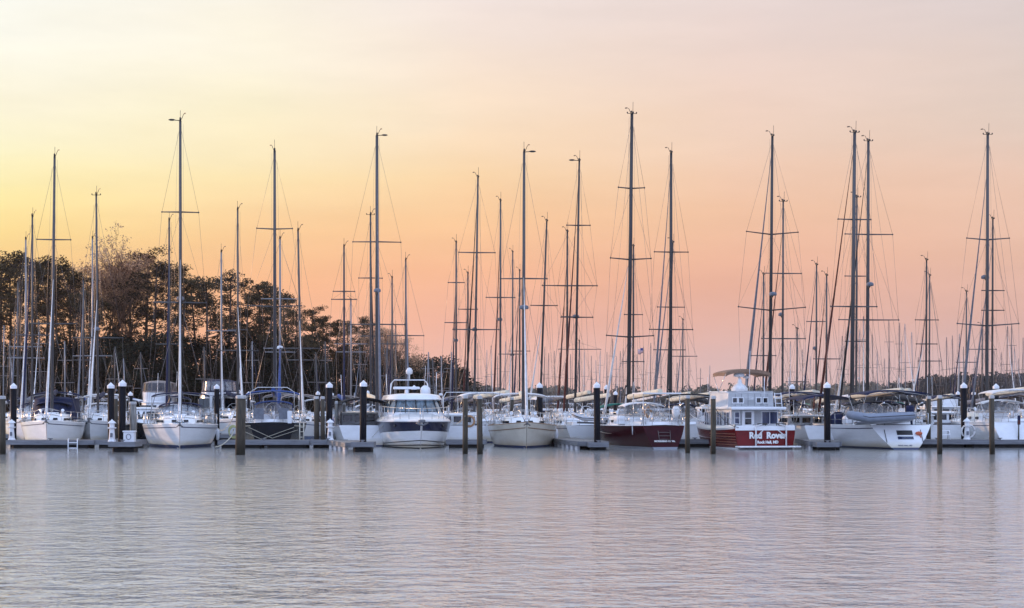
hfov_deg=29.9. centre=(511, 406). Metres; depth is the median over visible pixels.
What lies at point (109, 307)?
pine tree
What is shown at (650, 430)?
sailboat
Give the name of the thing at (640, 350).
sailboat
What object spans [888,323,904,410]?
sailboat
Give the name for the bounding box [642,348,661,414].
sailboat
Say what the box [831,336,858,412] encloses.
sailboat
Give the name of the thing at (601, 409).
sailboat
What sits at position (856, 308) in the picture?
sailboat
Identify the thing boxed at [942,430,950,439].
boarding steps
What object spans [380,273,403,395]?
sailboat
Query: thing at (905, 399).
boom tent
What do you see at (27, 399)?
sailboat
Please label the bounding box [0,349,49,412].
cedar tree
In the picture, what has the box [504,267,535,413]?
sailboat
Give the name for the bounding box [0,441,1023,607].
water
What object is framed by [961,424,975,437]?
hose
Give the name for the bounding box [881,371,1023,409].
woods
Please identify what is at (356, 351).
cedar tree
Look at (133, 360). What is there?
cedar tree
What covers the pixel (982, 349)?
sailboat
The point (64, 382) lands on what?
sailboat
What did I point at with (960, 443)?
floating dock
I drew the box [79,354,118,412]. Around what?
cedar tree
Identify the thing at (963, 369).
sailboat
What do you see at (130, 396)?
piling
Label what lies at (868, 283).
sailboat
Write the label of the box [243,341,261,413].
sailboat
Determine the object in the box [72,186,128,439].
sailboat
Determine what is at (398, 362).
pine tree
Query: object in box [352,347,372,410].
sailboat
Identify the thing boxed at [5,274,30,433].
sailboat
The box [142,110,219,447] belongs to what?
sailboat
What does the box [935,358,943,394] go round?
sailboat
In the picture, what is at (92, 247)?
sailboat
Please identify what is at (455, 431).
launch
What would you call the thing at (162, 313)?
pine tree
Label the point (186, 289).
pine tree
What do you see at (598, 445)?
floating dock
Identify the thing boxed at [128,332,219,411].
cedar tree
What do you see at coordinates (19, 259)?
pine tree
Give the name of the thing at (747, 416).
door
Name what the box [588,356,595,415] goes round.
sailboat
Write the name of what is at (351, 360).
sailboat
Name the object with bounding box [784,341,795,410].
sailboat
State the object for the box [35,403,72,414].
dodger window
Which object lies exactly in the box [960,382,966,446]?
piling
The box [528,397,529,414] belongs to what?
piling
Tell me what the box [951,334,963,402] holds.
sailboat
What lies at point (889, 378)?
sailboat
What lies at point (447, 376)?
pine tree
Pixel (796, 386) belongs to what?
sailboat
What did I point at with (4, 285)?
pine tree
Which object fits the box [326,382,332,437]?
piling
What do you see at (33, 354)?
cedar tree
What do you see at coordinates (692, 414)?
powerboat
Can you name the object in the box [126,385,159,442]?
pilothouse boat
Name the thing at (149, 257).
pine tree
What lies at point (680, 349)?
sailboat
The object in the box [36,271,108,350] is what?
pine tree
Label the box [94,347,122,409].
sailboat
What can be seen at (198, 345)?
cedar tree
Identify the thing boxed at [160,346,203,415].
cedar tree
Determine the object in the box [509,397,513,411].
piling
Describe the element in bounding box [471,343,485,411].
sailboat
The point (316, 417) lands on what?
piling
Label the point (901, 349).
sailboat
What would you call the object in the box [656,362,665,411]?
sailboat
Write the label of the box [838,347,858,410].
sailboat
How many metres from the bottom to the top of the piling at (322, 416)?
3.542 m
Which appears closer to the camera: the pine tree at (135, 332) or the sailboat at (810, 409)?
the pine tree at (135, 332)
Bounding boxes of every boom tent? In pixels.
[668,398,708,404]
[857,395,931,412]
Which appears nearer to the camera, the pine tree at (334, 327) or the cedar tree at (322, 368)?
the cedar tree at (322, 368)
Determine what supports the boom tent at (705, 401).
attached to the sailboat at (693, 430)
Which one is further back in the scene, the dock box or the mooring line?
the mooring line
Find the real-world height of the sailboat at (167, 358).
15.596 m
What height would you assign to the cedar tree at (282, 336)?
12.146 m
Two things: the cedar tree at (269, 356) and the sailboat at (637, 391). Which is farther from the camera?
the sailboat at (637, 391)
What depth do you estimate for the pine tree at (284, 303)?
248.88 m
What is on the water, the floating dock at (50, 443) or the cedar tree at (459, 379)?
the floating dock at (50, 443)
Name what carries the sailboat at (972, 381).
on the water
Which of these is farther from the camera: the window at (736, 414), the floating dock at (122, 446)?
the window at (736, 414)
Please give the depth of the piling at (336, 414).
107.95 m
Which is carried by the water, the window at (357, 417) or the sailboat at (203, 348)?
the sailboat at (203, 348)
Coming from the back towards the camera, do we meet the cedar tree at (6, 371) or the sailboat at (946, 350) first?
the sailboat at (946, 350)
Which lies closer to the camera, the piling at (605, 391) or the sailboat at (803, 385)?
the piling at (605, 391)
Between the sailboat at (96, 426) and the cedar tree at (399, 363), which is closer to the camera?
the sailboat at (96, 426)
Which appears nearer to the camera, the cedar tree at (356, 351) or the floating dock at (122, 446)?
the floating dock at (122, 446)
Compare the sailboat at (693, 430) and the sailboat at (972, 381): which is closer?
the sailboat at (693, 430)
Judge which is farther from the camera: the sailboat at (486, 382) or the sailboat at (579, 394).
the sailboat at (486, 382)
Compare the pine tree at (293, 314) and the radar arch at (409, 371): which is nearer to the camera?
the radar arch at (409, 371)
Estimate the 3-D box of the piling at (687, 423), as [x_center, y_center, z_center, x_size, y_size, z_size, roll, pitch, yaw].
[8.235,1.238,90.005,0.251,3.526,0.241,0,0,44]
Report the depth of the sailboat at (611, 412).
369.18 m
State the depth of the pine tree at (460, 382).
292.69 m
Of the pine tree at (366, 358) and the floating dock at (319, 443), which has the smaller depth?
the floating dock at (319, 443)
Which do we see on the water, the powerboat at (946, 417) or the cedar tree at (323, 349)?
the powerboat at (946, 417)
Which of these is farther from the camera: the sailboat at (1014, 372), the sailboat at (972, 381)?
the sailboat at (972, 381)
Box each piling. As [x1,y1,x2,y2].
[0,396,5,453]
[10,383,16,446]
[107,383,114,438]
[114,396,117,438]
[118,380,126,441]
[128,391,132,420]
[129,402,136,438]
[214,384,219,444]
[235,395,246,454]
[246,392,249,410]
[314,396,318,439]
[316,391,319,421]
[320,396,324,439]
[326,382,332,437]
[332,393,333,414]
[334,401,337,439]
[342,403,345,411]
[360,380,366,441]
[462,395,467,453]
[476,396,482,453]
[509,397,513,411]
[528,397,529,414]
[536,382,542,419]
[593,382,599,441]
[604,385,608,413]
[613,391,617,413]
[685,395,689,452]
[710,396,715,453]
[789,384,794,413]
[823,382,830,441]
[926,396,930,438]
[937,395,941,453]
[956,391,959,405]
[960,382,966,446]
[972,392,975,410]
[989,395,994,453]
[993,384,998,409]
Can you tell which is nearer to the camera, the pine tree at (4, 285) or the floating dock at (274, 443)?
the floating dock at (274, 443)
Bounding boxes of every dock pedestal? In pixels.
[8,419,15,439]
[108,420,115,441]
[326,419,333,439]
[963,418,970,439]
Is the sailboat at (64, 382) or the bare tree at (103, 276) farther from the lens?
the bare tree at (103, 276)
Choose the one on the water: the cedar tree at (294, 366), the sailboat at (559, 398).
the sailboat at (559, 398)
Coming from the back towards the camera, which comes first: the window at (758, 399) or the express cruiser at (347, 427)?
the express cruiser at (347, 427)
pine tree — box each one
[0,250,60,348]
[0,255,41,345]
[0,263,42,397]
[9,255,73,351]
[9,262,65,343]
[22,259,81,354]
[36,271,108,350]
[57,290,102,391]
[74,291,119,357]
[87,262,165,341]
[94,285,149,339]
[111,261,187,352]
[122,245,178,338]
[148,269,192,339]
[160,260,212,340]
[161,276,242,363]
[171,279,218,363]
[208,269,269,357]
[215,291,272,355]
[240,281,292,395]
[247,282,300,337]
[272,293,302,350]
[272,305,323,392]
[289,306,331,355]
[303,315,342,362]
[321,319,349,399]
[328,320,364,409]
[353,316,374,368]
[356,327,386,407]
[389,356,404,374]
[440,366,457,410]
[453,369,465,412]
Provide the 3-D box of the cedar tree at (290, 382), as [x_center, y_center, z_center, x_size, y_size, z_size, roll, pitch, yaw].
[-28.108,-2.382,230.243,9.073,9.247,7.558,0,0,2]
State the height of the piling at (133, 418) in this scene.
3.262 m
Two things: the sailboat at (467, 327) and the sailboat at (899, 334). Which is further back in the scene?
the sailboat at (899, 334)
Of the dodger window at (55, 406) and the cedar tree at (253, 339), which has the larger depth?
the cedar tree at (253, 339)
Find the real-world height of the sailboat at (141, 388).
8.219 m
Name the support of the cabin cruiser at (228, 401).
on the water
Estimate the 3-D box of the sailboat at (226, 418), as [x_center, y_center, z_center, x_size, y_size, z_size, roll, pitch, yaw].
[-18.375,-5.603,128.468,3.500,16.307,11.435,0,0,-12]
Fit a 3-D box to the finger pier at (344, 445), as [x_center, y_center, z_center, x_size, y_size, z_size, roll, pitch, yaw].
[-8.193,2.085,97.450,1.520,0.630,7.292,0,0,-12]
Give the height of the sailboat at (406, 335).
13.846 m
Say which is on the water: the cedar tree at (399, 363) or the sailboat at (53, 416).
the sailboat at (53, 416)
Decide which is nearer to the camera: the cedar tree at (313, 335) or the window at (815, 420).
the window at (815, 420)
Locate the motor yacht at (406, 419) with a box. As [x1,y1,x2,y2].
[374,372,450,448]
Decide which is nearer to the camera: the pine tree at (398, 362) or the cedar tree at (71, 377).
the cedar tree at (71, 377)
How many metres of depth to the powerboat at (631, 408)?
121.33 m
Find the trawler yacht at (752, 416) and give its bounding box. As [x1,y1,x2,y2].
[695,369,800,448]
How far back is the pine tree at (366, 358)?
260.02 m
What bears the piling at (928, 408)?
in the water
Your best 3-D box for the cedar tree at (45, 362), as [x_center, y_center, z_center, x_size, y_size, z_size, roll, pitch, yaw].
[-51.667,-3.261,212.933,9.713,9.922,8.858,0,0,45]
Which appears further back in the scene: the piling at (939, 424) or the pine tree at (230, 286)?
the pine tree at (230, 286)
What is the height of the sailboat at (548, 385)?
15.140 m
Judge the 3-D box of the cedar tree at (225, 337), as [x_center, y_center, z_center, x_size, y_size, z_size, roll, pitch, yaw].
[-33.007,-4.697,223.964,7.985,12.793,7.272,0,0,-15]
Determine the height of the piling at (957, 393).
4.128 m
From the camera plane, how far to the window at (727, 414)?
100.74 m
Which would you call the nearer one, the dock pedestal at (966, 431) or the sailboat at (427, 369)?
the dock pedestal at (966, 431)
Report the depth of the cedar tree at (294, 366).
235.19 m
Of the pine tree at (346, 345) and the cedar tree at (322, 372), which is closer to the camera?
the cedar tree at (322, 372)
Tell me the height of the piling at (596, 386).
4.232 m
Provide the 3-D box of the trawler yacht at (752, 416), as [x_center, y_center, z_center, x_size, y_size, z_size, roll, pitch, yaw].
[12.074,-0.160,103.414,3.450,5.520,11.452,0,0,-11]
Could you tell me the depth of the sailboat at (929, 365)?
149.89 m
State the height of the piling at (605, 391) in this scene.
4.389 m
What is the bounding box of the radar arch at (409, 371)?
[390,366,427,393]
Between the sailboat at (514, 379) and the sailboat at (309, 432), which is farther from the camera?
the sailboat at (514, 379)
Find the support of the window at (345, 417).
in the express cruiser at (347, 427)
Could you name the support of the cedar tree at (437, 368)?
on the shore
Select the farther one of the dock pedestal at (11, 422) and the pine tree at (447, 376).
the pine tree at (447, 376)
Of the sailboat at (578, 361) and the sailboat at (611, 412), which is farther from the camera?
the sailboat at (611, 412)
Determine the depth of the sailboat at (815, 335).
139.89 m
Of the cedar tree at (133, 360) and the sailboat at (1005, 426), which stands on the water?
the sailboat at (1005, 426)
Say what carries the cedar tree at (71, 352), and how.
on the shore
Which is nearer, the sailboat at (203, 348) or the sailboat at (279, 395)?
the sailboat at (279, 395)
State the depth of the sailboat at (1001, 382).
471.96 m
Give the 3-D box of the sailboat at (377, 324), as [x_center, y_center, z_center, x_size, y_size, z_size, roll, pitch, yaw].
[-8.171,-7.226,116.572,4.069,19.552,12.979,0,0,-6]
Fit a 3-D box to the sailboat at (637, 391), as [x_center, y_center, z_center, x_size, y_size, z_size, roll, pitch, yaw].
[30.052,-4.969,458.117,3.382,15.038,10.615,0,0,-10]
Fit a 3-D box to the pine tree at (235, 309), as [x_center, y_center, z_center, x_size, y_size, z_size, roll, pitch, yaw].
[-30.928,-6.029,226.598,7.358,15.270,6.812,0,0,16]
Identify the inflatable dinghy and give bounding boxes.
[572,412,608,423]
[846,405,915,424]
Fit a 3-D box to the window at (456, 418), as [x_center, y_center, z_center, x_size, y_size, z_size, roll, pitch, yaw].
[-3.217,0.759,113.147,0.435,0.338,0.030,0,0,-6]
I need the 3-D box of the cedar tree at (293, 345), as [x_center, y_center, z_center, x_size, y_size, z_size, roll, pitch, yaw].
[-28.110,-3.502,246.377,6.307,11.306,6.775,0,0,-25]
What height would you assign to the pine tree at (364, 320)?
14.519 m
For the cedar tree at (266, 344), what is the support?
on the shore
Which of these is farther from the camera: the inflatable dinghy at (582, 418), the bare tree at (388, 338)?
the bare tree at (388, 338)
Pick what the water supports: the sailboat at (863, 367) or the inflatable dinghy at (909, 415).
the sailboat at (863, 367)
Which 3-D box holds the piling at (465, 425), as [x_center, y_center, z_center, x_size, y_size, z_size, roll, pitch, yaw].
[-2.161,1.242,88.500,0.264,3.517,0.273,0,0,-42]
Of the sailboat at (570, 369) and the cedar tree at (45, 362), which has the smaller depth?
the cedar tree at (45, 362)
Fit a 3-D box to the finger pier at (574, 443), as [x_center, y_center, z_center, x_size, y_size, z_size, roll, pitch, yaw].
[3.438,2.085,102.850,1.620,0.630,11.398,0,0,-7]
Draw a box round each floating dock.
[6,433,245,440]
[6,438,94,447]
[95,438,146,447]
[108,440,141,451]
[218,438,309,447]
[310,438,329,447]
[351,440,375,451]
[446,438,486,447]
[587,440,608,449]
[678,437,708,446]
[813,440,838,449]
[920,438,1023,447]
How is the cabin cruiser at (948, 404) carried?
on the water
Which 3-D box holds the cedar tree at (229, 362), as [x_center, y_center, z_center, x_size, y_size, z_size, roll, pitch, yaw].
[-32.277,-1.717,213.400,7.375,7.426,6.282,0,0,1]
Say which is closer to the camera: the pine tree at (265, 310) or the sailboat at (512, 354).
the sailboat at (512, 354)
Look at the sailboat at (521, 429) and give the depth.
104.17 m
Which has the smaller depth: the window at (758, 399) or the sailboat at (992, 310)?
the window at (758, 399)
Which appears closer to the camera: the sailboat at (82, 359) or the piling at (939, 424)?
the piling at (939, 424)
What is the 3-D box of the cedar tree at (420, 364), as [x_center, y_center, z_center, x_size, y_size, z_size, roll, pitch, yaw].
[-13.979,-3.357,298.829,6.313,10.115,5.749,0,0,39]
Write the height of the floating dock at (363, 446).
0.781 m
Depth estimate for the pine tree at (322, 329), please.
263.12 m
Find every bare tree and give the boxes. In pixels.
[23,259,142,361]
[54,220,177,352]
[76,247,177,340]
[342,314,426,396]
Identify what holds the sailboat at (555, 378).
on the water
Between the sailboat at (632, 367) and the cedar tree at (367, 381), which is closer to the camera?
the sailboat at (632, 367)
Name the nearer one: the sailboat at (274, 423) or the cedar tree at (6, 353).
the sailboat at (274, 423)
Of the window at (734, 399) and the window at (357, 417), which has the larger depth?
the window at (357, 417)
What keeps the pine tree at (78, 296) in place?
on the shore
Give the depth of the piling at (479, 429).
87.89 m
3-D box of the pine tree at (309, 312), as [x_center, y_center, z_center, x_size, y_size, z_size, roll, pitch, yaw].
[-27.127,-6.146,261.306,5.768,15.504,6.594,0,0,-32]
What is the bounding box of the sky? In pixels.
[0,0,1023,398]
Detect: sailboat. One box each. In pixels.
[0,325,13,403]
[0,341,20,418]
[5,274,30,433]
[6,233,45,433]
[7,210,54,439]
[21,149,85,439]
[30,320,50,406]
[56,341,74,396]
[70,275,103,420]
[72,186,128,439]
[72,233,111,420]
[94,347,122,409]
[101,358,133,415]
[126,352,149,421]
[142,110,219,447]
[148,214,190,415]
[194,347,210,415]
[200,246,236,422]
[210,201,260,433]
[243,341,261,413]
[245,140,306,445]
[261,232,298,413]
[280,224,320,439]
[304,352,325,415]
[317,341,335,415]
[325,241,360,416]
[334,296,366,410]
[347,128,405,416]
[349,206,389,414]
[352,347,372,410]
[372,341,394,401]
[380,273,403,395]
[385,323,404,393]
[387,252,423,392]
[417,352,436,393]
[425,358,444,405]
[432,356,452,412]
[439,234,472,411]
[440,356,459,411]
[447,167,510,442]
[453,269,488,411]
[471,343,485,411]
[479,196,521,419]
[481,360,489,410]
[484,350,498,411]
[488,144,557,447]
[494,356,501,410]
[495,248,534,415]
[497,341,514,411]
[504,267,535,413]
[517,212,573,420]
[542,226,593,422]
[542,350,552,411]
[545,155,615,439]
[545,353,556,411]
[547,351,561,407]
[558,337,600,413]
[561,354,573,410]
[580,350,592,414]
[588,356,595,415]
[593,352,604,414]
[600,107,683,448]
[602,339,623,413]
[610,356,621,407]
[615,244,655,413]
[615,351,624,409]
[618,350,630,413]
[630,358,641,411]
[637,348,648,414]
[641,147,709,438]
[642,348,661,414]
[650,236,700,415]
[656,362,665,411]
[672,313,702,411]
[684,365,695,411]
[694,368,703,411]
[738,125,823,422]
[749,266,780,406]
[760,196,822,413]
[784,324,818,413]
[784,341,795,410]
[798,349,809,411]
[800,358,814,413]
[801,256,841,413]
[811,267,849,413]
[812,126,930,449]
[830,192,904,414]
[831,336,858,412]
[832,131,933,438]
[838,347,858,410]
[854,316,873,411]
[854,330,865,410]
[865,338,878,411]
[872,351,887,410]
[875,358,888,410]
[881,327,899,411]
[887,328,917,411]
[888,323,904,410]
[894,341,907,409]
[906,332,919,402]
[909,255,960,410]
[914,270,955,410]
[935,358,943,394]
[939,337,952,394]
[947,335,958,393]
[950,129,1023,439]
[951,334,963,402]
[953,284,984,408]
[958,347,969,411]
[967,214,1023,417]
[968,322,1000,411]
[969,358,979,409]
[996,354,1009,409]
[998,326,1016,411]
[1000,326,1020,417]
[1004,347,1023,408]
[1015,358,1023,408]
[1016,342,1023,414]
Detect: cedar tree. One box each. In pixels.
[0,341,16,411]
[0,343,45,410]
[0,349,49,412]
[7,332,94,412]
[7,343,54,412]
[30,355,81,410]
[45,339,106,411]
[58,332,116,411]
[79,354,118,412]
[84,333,142,391]
[93,341,155,409]
[102,331,192,411]
[106,336,164,391]
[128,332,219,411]
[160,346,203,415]
[176,336,224,410]
[176,345,251,414]
[192,358,254,411]
[209,312,261,402]
[216,342,283,412]
[234,326,272,411]
[248,339,297,410]
[251,349,310,413]
[252,332,288,403]
[265,325,296,376]
[281,338,325,411]
[284,336,310,406]
[289,346,340,408]
[295,358,347,413]
[302,332,334,393]
[317,348,340,380]
[317,361,355,410]
[329,353,366,410]
[338,370,372,409]
[349,346,367,382]
[356,355,393,394]
[364,355,401,390]
[382,374,411,394]
[383,348,410,382]
[384,351,440,401]
[412,353,435,393]
[418,356,461,411]
[434,355,480,410]
[440,367,485,412]
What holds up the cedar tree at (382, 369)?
on the shore
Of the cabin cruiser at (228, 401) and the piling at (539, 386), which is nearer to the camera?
the piling at (539, 386)
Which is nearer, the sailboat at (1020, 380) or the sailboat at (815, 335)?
the sailboat at (815, 335)
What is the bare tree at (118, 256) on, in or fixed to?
on the shore
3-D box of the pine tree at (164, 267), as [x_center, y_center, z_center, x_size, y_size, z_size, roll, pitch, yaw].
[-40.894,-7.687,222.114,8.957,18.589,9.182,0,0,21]
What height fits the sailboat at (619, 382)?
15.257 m
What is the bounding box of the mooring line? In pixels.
[215,429,233,446]
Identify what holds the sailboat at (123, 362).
on the water
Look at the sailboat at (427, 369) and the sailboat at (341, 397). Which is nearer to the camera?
the sailboat at (341, 397)
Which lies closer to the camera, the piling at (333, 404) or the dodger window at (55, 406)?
the dodger window at (55, 406)
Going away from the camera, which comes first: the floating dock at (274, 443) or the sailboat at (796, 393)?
the floating dock at (274, 443)
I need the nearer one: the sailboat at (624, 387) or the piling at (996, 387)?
the piling at (996, 387)
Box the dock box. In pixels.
[122,431,136,441]
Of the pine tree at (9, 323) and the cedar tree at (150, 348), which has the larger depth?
the pine tree at (9, 323)
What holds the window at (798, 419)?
in the powerboat at (805, 428)
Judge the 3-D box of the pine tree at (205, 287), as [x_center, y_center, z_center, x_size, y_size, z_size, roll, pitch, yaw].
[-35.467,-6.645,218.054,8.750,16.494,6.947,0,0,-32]
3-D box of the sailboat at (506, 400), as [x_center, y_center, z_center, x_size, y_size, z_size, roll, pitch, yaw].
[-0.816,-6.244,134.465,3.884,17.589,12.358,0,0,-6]
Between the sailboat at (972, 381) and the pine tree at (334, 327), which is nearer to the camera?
the pine tree at (334, 327)
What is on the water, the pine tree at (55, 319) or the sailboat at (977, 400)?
the sailboat at (977, 400)
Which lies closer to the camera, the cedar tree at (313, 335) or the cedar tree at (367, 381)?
the cedar tree at (313, 335)
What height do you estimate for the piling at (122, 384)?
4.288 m
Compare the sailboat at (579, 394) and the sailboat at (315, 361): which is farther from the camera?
the sailboat at (315, 361)
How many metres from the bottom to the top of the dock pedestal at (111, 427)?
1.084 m
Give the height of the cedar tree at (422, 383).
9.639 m
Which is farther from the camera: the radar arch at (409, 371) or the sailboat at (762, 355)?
the sailboat at (762, 355)
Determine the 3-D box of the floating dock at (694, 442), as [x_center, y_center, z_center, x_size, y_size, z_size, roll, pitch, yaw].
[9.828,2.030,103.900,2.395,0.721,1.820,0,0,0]
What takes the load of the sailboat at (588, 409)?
on the water
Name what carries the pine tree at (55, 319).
on the shore
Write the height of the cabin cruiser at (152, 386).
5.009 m
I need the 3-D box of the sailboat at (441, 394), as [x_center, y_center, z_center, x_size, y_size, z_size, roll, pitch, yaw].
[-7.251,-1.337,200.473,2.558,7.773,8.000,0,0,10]
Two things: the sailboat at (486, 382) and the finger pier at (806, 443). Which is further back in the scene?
the sailboat at (486, 382)
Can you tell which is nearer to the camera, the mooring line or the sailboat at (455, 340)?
the mooring line
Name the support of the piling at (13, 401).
in the water
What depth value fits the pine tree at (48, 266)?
228.00 m
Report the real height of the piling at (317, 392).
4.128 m
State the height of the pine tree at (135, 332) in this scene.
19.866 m
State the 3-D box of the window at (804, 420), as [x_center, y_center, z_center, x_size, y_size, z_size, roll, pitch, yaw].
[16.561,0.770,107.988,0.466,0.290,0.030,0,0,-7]
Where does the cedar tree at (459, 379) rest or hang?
on the shore
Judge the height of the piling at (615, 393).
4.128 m
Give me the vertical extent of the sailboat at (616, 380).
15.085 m
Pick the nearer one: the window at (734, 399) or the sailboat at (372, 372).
the window at (734, 399)
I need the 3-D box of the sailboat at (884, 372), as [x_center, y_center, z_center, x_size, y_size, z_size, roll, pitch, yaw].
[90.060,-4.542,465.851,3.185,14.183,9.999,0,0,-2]
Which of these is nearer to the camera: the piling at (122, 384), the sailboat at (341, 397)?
the piling at (122, 384)
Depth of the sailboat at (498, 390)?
479.79 m
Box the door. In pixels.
[742,411,753,425]
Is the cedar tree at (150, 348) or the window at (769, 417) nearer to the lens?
the window at (769, 417)
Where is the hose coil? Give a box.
[228,425,235,438]
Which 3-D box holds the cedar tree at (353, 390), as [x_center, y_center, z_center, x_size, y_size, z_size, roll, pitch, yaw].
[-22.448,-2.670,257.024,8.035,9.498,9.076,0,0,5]
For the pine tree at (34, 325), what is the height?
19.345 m
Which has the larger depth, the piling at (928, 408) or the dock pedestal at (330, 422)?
the piling at (928, 408)
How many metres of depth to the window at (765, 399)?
101.08 m
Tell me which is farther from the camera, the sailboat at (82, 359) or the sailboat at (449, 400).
the sailboat at (449, 400)
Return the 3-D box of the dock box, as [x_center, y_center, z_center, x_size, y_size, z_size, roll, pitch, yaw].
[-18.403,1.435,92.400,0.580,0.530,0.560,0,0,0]
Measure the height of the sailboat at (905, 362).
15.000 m
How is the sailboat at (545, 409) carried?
on the water
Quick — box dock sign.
[1017,415,1019,439]
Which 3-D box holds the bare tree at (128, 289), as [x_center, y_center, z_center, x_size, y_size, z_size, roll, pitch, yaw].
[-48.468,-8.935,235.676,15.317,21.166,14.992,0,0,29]
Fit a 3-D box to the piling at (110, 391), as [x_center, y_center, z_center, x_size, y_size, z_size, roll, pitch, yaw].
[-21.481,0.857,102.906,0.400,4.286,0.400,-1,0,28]
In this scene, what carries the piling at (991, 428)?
in the water
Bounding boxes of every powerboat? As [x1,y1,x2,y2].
[600,400,636,416]
[680,395,703,416]
[778,394,851,445]
[896,381,960,438]
[920,379,959,423]
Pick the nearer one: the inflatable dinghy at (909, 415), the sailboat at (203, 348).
the inflatable dinghy at (909, 415)
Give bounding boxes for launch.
[441,377,485,444]
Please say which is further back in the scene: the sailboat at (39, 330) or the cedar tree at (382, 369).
the cedar tree at (382, 369)
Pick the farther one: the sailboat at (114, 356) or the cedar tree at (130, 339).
the cedar tree at (130, 339)
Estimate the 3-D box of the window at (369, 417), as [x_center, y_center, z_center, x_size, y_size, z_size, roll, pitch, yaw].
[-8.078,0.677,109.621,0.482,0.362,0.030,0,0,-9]
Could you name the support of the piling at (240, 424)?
in the water
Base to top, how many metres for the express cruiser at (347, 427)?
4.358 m
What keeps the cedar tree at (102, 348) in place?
on the shore
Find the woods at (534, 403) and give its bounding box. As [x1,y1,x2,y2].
[470,385,703,411]
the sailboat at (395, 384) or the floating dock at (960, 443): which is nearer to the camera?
the floating dock at (960, 443)
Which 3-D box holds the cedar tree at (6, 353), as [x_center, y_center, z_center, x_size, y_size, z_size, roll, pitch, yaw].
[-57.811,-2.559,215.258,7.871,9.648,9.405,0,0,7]
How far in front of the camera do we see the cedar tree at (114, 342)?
219.70 m
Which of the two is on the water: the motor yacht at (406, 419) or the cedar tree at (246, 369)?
the motor yacht at (406, 419)
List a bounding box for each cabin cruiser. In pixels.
[139,380,177,415]
[194,373,239,422]
[914,399,960,416]
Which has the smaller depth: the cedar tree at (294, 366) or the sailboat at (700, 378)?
the cedar tree at (294, 366)
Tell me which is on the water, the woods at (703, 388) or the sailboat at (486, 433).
the sailboat at (486, 433)
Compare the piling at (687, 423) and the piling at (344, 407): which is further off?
the piling at (344, 407)
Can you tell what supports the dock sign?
on the floating dock at (960, 443)
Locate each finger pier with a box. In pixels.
[327,440,359,450]
[550,438,608,449]
[794,439,841,449]
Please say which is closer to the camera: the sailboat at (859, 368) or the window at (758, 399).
the window at (758, 399)
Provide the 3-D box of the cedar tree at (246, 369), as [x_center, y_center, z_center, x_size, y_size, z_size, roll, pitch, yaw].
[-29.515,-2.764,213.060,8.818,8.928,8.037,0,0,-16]
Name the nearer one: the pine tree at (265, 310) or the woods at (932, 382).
the pine tree at (265, 310)
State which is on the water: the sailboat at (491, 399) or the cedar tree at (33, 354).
the sailboat at (491, 399)
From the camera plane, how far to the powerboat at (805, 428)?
104.96 m
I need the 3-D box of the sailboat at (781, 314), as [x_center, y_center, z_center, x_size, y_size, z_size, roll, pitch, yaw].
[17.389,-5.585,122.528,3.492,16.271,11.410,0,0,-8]
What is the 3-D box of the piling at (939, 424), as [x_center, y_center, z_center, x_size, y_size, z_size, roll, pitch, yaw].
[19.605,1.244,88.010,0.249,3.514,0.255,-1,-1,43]
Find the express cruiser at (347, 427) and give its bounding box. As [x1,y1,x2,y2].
[332,383,385,445]
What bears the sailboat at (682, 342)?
on the water
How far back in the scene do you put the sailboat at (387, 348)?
200.01 m
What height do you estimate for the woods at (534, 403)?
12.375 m
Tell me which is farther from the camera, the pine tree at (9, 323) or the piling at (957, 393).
the pine tree at (9, 323)
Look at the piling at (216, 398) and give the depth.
109.89 m
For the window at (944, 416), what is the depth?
118.99 m
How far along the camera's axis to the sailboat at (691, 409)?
466.39 m
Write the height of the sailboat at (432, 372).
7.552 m
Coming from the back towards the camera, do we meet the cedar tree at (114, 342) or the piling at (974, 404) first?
the cedar tree at (114, 342)
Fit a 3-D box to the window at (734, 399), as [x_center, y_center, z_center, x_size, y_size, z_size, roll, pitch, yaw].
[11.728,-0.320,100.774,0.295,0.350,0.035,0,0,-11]
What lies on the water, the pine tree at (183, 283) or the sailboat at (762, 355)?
the sailboat at (762, 355)
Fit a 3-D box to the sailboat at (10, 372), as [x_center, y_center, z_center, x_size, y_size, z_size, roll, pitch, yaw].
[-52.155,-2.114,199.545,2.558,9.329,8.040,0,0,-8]
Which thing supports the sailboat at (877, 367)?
on the water
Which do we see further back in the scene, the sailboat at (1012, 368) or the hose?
the sailboat at (1012, 368)
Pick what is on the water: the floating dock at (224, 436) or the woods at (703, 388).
the floating dock at (224, 436)
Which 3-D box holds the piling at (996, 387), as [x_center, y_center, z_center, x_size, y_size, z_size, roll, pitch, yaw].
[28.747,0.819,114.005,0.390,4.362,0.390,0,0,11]
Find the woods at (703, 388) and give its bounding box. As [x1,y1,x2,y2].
[435,380,911,408]
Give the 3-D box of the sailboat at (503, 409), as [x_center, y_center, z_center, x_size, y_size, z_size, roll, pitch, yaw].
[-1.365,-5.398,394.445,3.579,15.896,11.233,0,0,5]
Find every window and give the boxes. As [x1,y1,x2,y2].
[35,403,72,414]
[343,415,351,420]
[355,415,359,420]
[367,415,374,420]
[454,416,460,421]
[704,412,708,424]
[716,412,722,425]
[723,412,729,424]
[732,397,737,403]
[734,411,739,424]
[738,397,743,403]
[756,397,760,403]
[761,411,777,424]
[763,397,767,403]
[791,418,799,422]
[802,418,810,422]
[813,418,820,422]
[942,414,946,419]
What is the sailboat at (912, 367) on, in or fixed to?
on the water
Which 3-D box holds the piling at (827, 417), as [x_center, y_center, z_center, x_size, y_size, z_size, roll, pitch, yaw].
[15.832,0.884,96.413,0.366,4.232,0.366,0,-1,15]
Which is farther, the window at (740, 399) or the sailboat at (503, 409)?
the sailboat at (503, 409)

